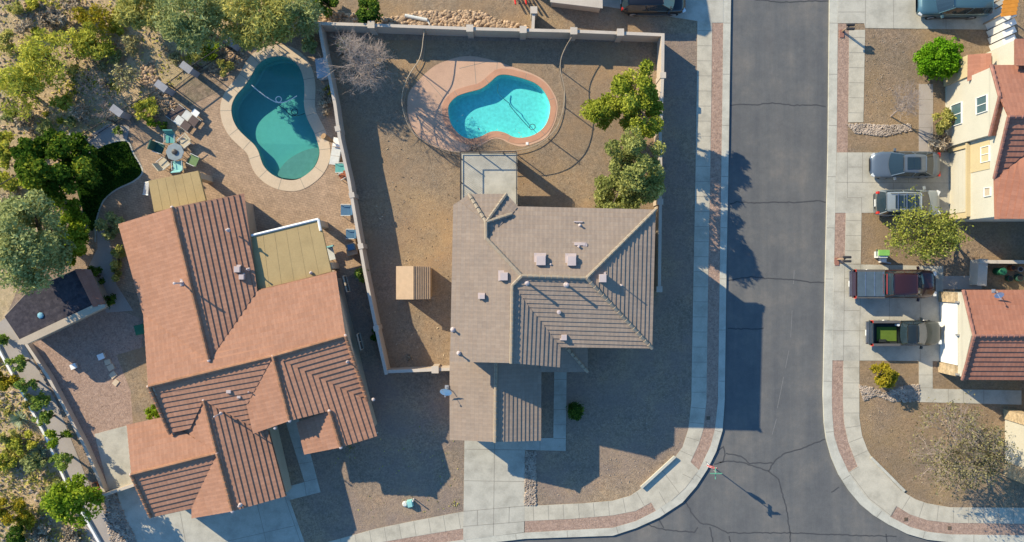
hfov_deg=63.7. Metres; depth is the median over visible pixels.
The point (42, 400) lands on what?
shrub
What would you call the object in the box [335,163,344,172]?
patio chair
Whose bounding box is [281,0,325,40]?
tree
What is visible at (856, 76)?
sidewalk
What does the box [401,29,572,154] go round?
pool fence
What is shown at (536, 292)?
house
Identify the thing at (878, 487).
sidewalk
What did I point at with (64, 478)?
block wall
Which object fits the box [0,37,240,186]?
iron fence
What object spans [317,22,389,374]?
block wall
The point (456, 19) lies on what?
boulders
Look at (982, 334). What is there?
house
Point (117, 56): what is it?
desert shrub
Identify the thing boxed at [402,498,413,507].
irrigation box
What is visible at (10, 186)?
desert shrub
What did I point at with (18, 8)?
desert shrub
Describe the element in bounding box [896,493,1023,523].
sidewalk
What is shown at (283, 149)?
swimming pool
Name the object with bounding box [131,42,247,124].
stony bed
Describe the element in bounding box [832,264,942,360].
driveway
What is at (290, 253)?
patio cover
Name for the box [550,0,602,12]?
shed
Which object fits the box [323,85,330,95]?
shrub
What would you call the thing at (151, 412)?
shrub
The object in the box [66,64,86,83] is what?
desert shrub
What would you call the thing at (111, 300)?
shrub
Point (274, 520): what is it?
driveway
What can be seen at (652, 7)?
parked suv
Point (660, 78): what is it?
block wall
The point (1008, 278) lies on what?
plant pot
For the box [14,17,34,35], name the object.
desert shrub
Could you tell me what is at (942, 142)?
shrub
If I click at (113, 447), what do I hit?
side slab
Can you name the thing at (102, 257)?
side path
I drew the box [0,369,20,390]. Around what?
shrub
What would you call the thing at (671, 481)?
sidewalk
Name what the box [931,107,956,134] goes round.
shrub
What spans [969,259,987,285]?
garden shed
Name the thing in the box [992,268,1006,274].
rain barrel
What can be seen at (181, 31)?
tree
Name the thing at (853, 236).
sidewalk
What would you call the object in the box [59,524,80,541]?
shrub
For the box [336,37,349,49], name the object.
shrub
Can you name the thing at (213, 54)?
shrub
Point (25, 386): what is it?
shrub
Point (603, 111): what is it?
tree
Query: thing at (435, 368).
block wall
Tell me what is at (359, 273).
shrub
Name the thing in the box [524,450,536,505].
river stones
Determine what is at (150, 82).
boulders
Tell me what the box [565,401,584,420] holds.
shrub
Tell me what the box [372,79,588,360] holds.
weeds
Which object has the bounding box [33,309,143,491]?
side yard soil
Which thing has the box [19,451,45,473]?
shrub
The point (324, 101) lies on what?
shrub
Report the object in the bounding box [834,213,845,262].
verge
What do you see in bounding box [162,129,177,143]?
patio chair
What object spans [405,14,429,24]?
drain pipe
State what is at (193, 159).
patio chair
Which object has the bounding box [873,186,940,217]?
parked car
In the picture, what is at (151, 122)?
shrub
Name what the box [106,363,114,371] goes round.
stepping stone
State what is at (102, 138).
garden path
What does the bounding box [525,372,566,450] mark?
path
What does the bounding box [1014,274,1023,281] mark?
plant pot
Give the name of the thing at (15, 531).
shrub
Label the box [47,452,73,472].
shrub
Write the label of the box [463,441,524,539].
driveway
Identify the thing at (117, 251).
shrub
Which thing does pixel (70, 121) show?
desert shrub
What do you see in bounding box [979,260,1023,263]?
block wall
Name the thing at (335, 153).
sun lounger
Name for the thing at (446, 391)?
satellite dish
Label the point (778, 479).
road
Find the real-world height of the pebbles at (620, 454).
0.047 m
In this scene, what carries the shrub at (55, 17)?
on the desert soil at (7, 295)
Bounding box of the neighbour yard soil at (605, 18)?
[321,0,696,32]
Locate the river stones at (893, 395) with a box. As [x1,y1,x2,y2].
[858,384,920,402]
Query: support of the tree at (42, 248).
on the block soil at (627, 395)
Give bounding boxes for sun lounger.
[166,108,191,132]
[174,104,200,127]
[329,137,340,164]
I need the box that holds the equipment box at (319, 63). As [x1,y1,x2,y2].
[315,58,327,80]
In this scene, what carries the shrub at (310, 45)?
on the brick patio at (224, 162)
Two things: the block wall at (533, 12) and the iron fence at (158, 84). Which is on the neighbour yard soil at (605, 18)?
the block wall at (533, 12)
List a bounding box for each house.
[118,193,377,518]
[450,193,656,442]
[938,290,1023,483]
[944,39,1023,221]
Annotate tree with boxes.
[0,65,45,121]
[0,188,76,295]
[9,128,101,209]
[11,28,77,89]
[39,472,105,530]
[63,18,116,63]
[110,0,165,31]
[150,0,231,54]
[206,0,298,54]
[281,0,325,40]
[318,24,395,95]
[579,58,664,138]
[593,124,665,208]
[883,185,973,263]
[889,78,928,123]
[903,390,1017,502]
[912,36,965,80]
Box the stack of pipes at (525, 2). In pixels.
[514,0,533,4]
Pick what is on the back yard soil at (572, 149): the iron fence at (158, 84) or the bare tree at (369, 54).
the bare tree at (369, 54)
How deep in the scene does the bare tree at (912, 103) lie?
55.46 m
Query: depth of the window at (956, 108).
56.37 m
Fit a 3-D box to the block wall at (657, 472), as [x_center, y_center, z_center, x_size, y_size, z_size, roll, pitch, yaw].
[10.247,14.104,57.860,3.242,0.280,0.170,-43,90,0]
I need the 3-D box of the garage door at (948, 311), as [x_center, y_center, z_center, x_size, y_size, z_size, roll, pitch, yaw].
[30.137,4.281,56.880,0.050,2.225,4.188,0,90,0]
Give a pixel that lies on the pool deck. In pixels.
(433, 88)
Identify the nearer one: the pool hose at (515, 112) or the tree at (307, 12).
the tree at (307, 12)
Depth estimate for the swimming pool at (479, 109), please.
58.72 m
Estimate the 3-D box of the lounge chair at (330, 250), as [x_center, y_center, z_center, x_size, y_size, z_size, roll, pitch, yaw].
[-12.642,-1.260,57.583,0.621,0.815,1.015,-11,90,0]
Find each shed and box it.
[5,269,111,343]
[396,266,431,298]
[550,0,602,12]
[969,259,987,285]
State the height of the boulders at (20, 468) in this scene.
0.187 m
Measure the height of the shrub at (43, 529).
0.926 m
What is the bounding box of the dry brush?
[0,0,299,175]
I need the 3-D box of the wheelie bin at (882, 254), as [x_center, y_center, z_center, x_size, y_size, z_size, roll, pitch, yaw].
[25.731,-1.214,57.532,0.939,0.895,0.595,0,90,0]
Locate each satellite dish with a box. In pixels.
[440,385,451,396]
[991,289,1003,299]
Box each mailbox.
[835,256,851,264]
[840,23,854,37]
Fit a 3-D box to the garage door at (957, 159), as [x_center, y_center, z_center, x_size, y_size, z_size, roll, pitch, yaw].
[30.814,-6.141,56.870,0.050,2.225,4.244,0,90,0]
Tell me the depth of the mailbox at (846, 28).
56.76 m
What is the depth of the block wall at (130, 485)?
57.00 m
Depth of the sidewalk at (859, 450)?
57.98 m
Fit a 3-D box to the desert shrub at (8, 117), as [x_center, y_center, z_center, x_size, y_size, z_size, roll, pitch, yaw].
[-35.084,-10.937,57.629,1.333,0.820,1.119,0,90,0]
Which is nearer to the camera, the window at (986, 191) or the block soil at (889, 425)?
the window at (986, 191)
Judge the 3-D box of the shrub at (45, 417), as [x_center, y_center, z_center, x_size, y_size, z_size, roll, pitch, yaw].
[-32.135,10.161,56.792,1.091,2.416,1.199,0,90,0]
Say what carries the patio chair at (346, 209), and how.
on the brick patio at (224, 162)
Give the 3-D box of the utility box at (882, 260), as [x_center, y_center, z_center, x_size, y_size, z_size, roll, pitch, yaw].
[26.208,-0.721,57.850,0.863,0.300,0.357,8,90,0]
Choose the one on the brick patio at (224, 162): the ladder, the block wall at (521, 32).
the ladder
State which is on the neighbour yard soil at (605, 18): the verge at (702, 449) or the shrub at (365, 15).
the shrub at (365, 15)
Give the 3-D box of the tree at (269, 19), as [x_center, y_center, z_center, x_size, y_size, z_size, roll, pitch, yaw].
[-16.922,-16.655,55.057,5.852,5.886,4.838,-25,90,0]
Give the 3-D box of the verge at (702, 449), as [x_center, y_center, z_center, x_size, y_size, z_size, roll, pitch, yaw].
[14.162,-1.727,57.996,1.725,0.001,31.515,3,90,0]
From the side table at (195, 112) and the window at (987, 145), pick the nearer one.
the window at (987, 145)
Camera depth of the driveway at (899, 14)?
57.98 m
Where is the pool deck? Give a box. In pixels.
[407,56,557,151]
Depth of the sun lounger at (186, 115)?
57.64 m
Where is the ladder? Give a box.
[142,181,148,195]
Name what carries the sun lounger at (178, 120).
on the brick patio at (224, 162)
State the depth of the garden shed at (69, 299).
55.50 m
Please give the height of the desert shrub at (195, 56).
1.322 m
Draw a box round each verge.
[386,529,462,541]
[525,503,655,532]
[691,23,722,469]
[832,360,856,471]
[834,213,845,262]
[837,23,848,151]
[890,507,1023,534]
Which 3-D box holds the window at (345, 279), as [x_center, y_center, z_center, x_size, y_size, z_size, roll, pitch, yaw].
[-11.326,0.874,56.400,0.092,1.040,1.140,-14,90,0]
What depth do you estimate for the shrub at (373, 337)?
57.48 m
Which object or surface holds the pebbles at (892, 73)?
on the block soil at (889, 425)
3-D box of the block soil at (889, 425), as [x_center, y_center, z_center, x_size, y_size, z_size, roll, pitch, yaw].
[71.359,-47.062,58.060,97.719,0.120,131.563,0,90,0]
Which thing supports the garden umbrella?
on the brick patio at (224, 162)
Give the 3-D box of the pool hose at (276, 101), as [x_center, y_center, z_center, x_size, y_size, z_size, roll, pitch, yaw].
[-16.835,-12.340,58.070,3.313,0.089,0.827,13,90,0]
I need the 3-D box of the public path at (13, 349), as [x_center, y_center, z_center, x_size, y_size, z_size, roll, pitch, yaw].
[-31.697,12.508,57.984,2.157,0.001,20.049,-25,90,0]
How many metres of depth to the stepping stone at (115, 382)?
57.94 m
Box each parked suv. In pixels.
[620,0,685,15]
[916,0,993,19]
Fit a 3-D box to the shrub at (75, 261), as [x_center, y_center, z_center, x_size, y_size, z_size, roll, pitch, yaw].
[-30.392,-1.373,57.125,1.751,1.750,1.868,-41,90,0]
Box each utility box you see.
[69,363,77,369]
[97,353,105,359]
[879,258,890,263]
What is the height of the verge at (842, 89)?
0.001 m
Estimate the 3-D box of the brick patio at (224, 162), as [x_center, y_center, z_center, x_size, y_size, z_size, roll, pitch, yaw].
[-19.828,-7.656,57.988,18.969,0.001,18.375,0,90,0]
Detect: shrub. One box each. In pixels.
[0,28,17,55]
[0,107,18,121]
[0,130,14,169]
[0,170,19,193]
[0,188,19,204]
[0,333,9,346]
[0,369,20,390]
[0,429,19,443]
[0,451,17,471]
[0,496,31,525]
[2,354,29,372]
[4,0,23,16]
[4,429,38,455]
[5,524,25,541]
[13,378,38,393]
[13,512,36,529]
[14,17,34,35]
[14,102,36,127]
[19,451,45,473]
[20,393,35,408]
[25,0,39,9]
[29,524,51,541]
[30,390,51,411]
[30,410,55,427]
[35,116,52,134]
[36,5,71,32]
[43,429,72,448]
[45,478,60,492]
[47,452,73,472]
[48,94,74,110]
[55,197,90,259]
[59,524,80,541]
[61,0,82,12]
[63,116,76,128]
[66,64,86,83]
[66,240,87,265]
[67,101,90,123]
[70,2,119,35]
[75,69,102,95]
[87,265,105,284]
[89,101,116,122]
[93,211,124,240]
[96,60,107,70]
[102,293,116,309]
[107,49,123,64]
[109,16,124,34]
[109,62,141,92]
[109,244,126,281]
[112,125,122,134]
[122,34,139,56]
[134,96,159,120]
[143,404,159,419]
[144,116,161,126]
[159,121,167,129]
[168,49,180,64]
[188,43,207,62]
[202,41,218,61]
[216,59,234,76]
[301,36,317,53]
[313,0,338,17]
[317,85,332,116]
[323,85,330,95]
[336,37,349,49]
[354,268,368,283]
[355,0,383,22]
[370,329,376,341]
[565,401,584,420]
[869,361,899,388]
[927,133,951,150]
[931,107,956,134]
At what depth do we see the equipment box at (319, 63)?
57.05 m
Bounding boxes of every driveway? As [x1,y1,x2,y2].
[117,487,303,541]
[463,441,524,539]
[603,0,722,22]
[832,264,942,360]
[835,152,949,212]
[838,0,1003,29]
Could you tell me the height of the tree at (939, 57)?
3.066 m
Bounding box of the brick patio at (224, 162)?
[95,32,361,292]
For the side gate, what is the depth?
56.49 m
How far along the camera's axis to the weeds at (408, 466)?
57.97 m
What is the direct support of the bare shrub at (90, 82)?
on the desert soil at (7, 295)
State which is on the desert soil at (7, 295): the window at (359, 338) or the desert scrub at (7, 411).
the desert scrub at (7, 411)
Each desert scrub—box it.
[0,0,224,159]
[0,361,90,541]
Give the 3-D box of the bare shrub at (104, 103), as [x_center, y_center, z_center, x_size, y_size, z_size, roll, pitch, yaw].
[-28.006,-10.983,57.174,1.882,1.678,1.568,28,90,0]
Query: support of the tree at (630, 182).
on the back yard soil at (572, 149)
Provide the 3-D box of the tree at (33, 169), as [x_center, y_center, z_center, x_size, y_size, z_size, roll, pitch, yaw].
[-30.536,-6.793,55.566,5.762,4.868,5.358,0,90,0]
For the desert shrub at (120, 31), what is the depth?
57.41 m
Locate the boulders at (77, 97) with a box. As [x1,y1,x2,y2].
[0,0,143,199]
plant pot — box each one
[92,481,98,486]
[1005,275,1012,281]
[1007,265,1015,270]
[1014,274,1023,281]
[1015,266,1022,271]
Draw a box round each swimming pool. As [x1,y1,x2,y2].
[220,45,330,190]
[442,68,555,144]
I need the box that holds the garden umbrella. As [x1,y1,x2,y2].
[321,133,334,142]
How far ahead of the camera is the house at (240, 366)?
54.22 m
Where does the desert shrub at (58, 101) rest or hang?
on the desert soil at (7, 295)
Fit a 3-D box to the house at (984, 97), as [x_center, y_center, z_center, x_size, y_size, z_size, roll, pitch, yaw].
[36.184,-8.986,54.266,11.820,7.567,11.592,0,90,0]
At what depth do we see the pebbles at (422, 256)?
57.97 m
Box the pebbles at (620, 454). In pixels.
[540,391,680,494]
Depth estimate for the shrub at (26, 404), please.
57.58 m
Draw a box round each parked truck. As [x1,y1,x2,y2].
[849,266,935,301]
[865,317,941,348]
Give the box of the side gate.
[985,15,1016,50]
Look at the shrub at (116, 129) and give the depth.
57.58 m
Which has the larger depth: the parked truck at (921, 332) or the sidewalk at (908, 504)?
the sidewalk at (908, 504)
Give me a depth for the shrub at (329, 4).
56.60 m
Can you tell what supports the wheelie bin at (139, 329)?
on the block soil at (627, 395)
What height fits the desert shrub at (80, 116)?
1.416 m
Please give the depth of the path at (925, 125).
57.98 m
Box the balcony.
[460,151,516,204]
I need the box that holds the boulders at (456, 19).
[319,10,528,27]
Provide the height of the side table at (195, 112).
0.470 m
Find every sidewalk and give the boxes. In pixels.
[329,488,650,541]
[643,458,698,509]
[675,21,711,461]
[843,360,870,465]
[845,213,861,263]
[848,30,864,121]
[849,460,903,515]
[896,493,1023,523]
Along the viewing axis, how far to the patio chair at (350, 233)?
57.53 m
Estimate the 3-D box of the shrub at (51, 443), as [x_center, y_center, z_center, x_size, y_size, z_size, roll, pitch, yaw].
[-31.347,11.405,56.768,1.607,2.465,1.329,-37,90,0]
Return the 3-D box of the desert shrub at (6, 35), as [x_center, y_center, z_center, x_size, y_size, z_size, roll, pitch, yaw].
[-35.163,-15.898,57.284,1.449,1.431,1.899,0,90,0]
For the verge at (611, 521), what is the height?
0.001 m
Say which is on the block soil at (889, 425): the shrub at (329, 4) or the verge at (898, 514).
the verge at (898, 514)
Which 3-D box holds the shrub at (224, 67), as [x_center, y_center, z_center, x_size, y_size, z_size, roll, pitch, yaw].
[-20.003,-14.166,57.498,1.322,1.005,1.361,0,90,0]
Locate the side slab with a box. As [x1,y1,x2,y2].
[95,426,132,490]
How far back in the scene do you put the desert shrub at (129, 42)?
57.31 m
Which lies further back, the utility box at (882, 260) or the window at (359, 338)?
the utility box at (882, 260)
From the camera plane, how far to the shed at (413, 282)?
55.78 m
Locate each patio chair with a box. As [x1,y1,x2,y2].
[147,140,166,154]
[152,157,172,170]
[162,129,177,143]
[171,160,185,172]
[177,132,191,149]
[186,153,199,166]
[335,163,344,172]
[338,170,346,180]
[341,204,352,215]
[346,229,355,238]
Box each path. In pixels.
[0,318,115,541]
[86,124,129,152]
[89,221,132,312]
[117,347,149,422]
[286,419,319,499]
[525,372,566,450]
[919,84,932,151]
[919,361,1021,404]
[943,276,981,288]
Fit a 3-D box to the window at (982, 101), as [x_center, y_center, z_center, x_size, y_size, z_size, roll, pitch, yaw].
[30.459,-10.797,53.450,0.092,1.240,1.090,0,90,0]
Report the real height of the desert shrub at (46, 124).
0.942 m
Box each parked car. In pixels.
[869,148,939,180]
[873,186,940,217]
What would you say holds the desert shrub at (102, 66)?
on the desert soil at (7, 295)
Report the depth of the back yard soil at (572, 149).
57.99 m
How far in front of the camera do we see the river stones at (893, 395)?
57.92 m
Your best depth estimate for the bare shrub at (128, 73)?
56.78 m
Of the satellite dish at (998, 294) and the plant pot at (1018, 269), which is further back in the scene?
the plant pot at (1018, 269)
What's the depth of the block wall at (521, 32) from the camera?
56.76 m
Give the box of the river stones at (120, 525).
[102,493,136,541]
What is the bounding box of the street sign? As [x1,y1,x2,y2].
[705,461,721,478]
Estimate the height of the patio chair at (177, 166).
0.960 m
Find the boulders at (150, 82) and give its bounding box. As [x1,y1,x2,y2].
[139,60,170,103]
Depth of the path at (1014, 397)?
57.98 m
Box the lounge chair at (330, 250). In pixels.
[327,245,335,259]
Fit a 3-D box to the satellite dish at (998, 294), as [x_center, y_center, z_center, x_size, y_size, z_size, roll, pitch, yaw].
[32.173,1.550,54.629,0.591,0.951,0.679,0,90,0]
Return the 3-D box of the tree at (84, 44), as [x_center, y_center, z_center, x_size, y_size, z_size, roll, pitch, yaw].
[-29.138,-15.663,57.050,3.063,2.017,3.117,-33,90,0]
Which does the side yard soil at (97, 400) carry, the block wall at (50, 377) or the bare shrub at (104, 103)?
the block wall at (50, 377)
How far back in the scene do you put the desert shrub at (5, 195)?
57.05 m
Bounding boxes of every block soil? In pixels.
[9,13,696,541]
[834,0,1023,507]
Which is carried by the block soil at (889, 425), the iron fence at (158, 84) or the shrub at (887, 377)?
the shrub at (887, 377)
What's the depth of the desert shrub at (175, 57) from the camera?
57.53 m
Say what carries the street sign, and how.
on the kerb at (682, 496)
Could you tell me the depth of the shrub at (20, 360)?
56.57 m
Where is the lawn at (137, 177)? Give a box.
[76,139,142,241]
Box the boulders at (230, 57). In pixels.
[208,35,247,79]
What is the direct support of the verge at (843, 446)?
on the block soil at (889, 425)
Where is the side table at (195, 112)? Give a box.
[191,109,199,116]
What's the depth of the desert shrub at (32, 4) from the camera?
57.51 m
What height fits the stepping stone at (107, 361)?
0.060 m
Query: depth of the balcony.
55.40 m
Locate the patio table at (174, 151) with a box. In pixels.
[166,143,183,160]
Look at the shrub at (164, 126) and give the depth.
57.66 m
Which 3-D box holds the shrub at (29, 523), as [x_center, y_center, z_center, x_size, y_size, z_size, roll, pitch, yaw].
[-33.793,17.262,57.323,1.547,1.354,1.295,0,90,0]
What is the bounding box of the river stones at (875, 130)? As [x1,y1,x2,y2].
[847,123,912,136]
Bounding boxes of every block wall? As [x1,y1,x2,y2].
[0,347,100,541]
[25,343,108,492]
[102,483,133,495]
[293,21,663,42]
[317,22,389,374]
[387,364,449,372]
[530,6,536,28]
[640,456,675,488]
[653,35,665,291]
[870,457,905,491]
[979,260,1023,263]
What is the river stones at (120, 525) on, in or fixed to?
on the block soil at (627, 395)
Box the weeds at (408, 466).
[335,405,459,511]
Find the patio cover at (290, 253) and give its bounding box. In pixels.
[251,218,339,289]
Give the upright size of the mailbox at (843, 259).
1.540 m
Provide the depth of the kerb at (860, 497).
57.99 m
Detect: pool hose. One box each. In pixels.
[251,85,296,102]
[497,84,535,129]
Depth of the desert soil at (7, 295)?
57.99 m
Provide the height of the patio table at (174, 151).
0.865 m
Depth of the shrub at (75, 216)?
56.30 m
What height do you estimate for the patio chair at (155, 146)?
0.960 m
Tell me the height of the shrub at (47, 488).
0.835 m
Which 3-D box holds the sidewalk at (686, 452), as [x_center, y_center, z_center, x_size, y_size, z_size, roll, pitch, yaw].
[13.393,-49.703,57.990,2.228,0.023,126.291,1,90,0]
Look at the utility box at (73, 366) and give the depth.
57.73 m
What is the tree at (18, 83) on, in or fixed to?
on the desert soil at (7, 295)
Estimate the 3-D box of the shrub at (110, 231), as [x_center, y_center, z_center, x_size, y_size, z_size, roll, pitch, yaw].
[-27.777,-3.182,57.042,2.182,1.916,1.585,-42,90,0]
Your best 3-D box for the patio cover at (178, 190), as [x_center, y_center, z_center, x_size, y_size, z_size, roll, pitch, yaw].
[-22.519,-5.384,56.642,3.542,2.705,2.120,-13,90,0]
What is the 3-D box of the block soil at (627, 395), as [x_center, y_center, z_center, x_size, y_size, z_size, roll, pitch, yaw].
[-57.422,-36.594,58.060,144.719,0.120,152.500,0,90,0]
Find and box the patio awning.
[983,0,1018,24]
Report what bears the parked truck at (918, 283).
on the driveway at (851, 315)
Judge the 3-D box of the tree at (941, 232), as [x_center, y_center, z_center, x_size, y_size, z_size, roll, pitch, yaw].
[27.555,-2.523,55.411,5.995,5.329,4.540,28,90,0]
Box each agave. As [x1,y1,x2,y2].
[6,410,27,429]
[30,442,45,456]
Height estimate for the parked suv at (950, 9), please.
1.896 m
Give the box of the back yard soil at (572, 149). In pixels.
[328,40,659,371]
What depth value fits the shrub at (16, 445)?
57.06 m
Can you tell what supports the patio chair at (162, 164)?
on the brick patio at (224, 162)
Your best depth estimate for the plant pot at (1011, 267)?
57.57 m
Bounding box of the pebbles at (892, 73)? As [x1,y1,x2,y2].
[866,35,914,120]
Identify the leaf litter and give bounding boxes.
[340,43,397,93]
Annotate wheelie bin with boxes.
[134,324,144,335]
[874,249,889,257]
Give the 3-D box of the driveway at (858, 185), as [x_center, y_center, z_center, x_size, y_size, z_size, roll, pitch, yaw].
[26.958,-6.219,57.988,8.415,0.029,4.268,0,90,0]
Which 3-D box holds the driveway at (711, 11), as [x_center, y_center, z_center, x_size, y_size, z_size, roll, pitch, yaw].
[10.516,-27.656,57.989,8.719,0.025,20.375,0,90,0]
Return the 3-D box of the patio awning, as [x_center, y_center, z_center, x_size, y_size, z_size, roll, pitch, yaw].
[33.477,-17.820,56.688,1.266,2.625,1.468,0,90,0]
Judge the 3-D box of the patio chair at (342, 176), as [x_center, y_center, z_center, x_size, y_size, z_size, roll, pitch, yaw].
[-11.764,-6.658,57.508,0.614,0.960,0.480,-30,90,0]
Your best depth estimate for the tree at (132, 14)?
55.63 m
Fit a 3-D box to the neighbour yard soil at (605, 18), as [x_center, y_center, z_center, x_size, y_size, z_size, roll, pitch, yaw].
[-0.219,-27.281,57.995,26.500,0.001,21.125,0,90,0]
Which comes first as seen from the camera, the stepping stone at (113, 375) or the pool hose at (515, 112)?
the stepping stone at (113, 375)
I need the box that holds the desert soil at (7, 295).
[0,0,298,541]
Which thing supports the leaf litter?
on the back yard soil at (572, 149)
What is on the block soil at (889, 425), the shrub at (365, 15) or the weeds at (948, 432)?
the weeds at (948, 432)
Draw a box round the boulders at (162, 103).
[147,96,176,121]
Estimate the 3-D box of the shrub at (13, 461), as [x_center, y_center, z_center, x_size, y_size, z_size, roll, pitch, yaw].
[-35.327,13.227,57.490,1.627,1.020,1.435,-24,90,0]
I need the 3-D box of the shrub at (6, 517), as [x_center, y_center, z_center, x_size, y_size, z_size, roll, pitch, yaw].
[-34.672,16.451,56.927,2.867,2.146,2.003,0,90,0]
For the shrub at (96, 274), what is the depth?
57.40 m
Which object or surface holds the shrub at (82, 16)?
on the desert soil at (7, 295)
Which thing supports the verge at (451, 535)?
on the block soil at (627, 395)
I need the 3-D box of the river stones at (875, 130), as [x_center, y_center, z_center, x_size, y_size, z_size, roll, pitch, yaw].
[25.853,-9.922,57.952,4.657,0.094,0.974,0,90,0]
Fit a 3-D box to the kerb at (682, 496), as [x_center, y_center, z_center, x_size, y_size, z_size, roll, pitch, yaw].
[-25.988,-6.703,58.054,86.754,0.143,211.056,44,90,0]
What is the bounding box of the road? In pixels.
[502,0,942,541]
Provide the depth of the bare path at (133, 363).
57.99 m
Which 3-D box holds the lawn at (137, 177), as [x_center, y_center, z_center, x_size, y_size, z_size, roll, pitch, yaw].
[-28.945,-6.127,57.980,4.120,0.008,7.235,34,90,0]
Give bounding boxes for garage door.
[940,302,957,364]
[950,150,964,213]
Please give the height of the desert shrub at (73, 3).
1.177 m
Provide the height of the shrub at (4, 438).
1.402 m
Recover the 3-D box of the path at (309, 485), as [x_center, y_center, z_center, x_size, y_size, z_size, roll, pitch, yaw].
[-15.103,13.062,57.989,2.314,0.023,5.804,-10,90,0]
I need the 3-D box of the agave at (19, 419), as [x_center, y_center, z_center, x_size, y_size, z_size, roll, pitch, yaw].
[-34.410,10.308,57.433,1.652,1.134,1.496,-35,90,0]
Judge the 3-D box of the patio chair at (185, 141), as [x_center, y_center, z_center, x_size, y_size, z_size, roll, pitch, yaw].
[-22.765,-9.067,57.508,0.864,0.960,0.761,-40,90,0]
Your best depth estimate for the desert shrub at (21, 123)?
57.05 m
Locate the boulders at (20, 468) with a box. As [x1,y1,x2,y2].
[0,363,85,541]
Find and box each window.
[342,275,350,291]
[356,333,363,349]
[950,101,961,126]
[976,94,987,114]
[980,145,989,162]
[983,187,990,196]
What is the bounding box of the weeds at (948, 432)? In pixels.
[873,407,988,493]
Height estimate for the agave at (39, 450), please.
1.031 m
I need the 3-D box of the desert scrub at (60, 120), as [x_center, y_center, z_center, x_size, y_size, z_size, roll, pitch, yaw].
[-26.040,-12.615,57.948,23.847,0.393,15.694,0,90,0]
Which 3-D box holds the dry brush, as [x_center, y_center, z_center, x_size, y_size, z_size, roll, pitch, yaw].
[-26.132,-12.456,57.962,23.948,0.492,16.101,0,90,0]
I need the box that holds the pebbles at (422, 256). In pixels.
[392,190,447,330]
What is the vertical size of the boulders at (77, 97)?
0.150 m
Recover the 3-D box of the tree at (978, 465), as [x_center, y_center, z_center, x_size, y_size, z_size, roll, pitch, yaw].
[29.404,11.675,55.031,6.769,6.094,6.419,-29,90,0]
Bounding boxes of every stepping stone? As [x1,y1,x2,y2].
[104,359,111,364]
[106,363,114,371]
[109,371,116,378]
[112,379,119,385]
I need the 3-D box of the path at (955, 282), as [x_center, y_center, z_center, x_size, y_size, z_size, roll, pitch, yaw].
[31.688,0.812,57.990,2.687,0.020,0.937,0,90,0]
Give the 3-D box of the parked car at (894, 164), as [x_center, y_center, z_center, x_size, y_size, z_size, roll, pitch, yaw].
[27.324,-7.384,57.228,4.780,1.481,2.265,0,90,0]
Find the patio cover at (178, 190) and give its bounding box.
[148,171,213,211]
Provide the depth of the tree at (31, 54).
55.75 m
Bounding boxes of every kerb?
[450,0,730,541]
[822,0,1023,541]
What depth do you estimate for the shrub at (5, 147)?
56.62 m
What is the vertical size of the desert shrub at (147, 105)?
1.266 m

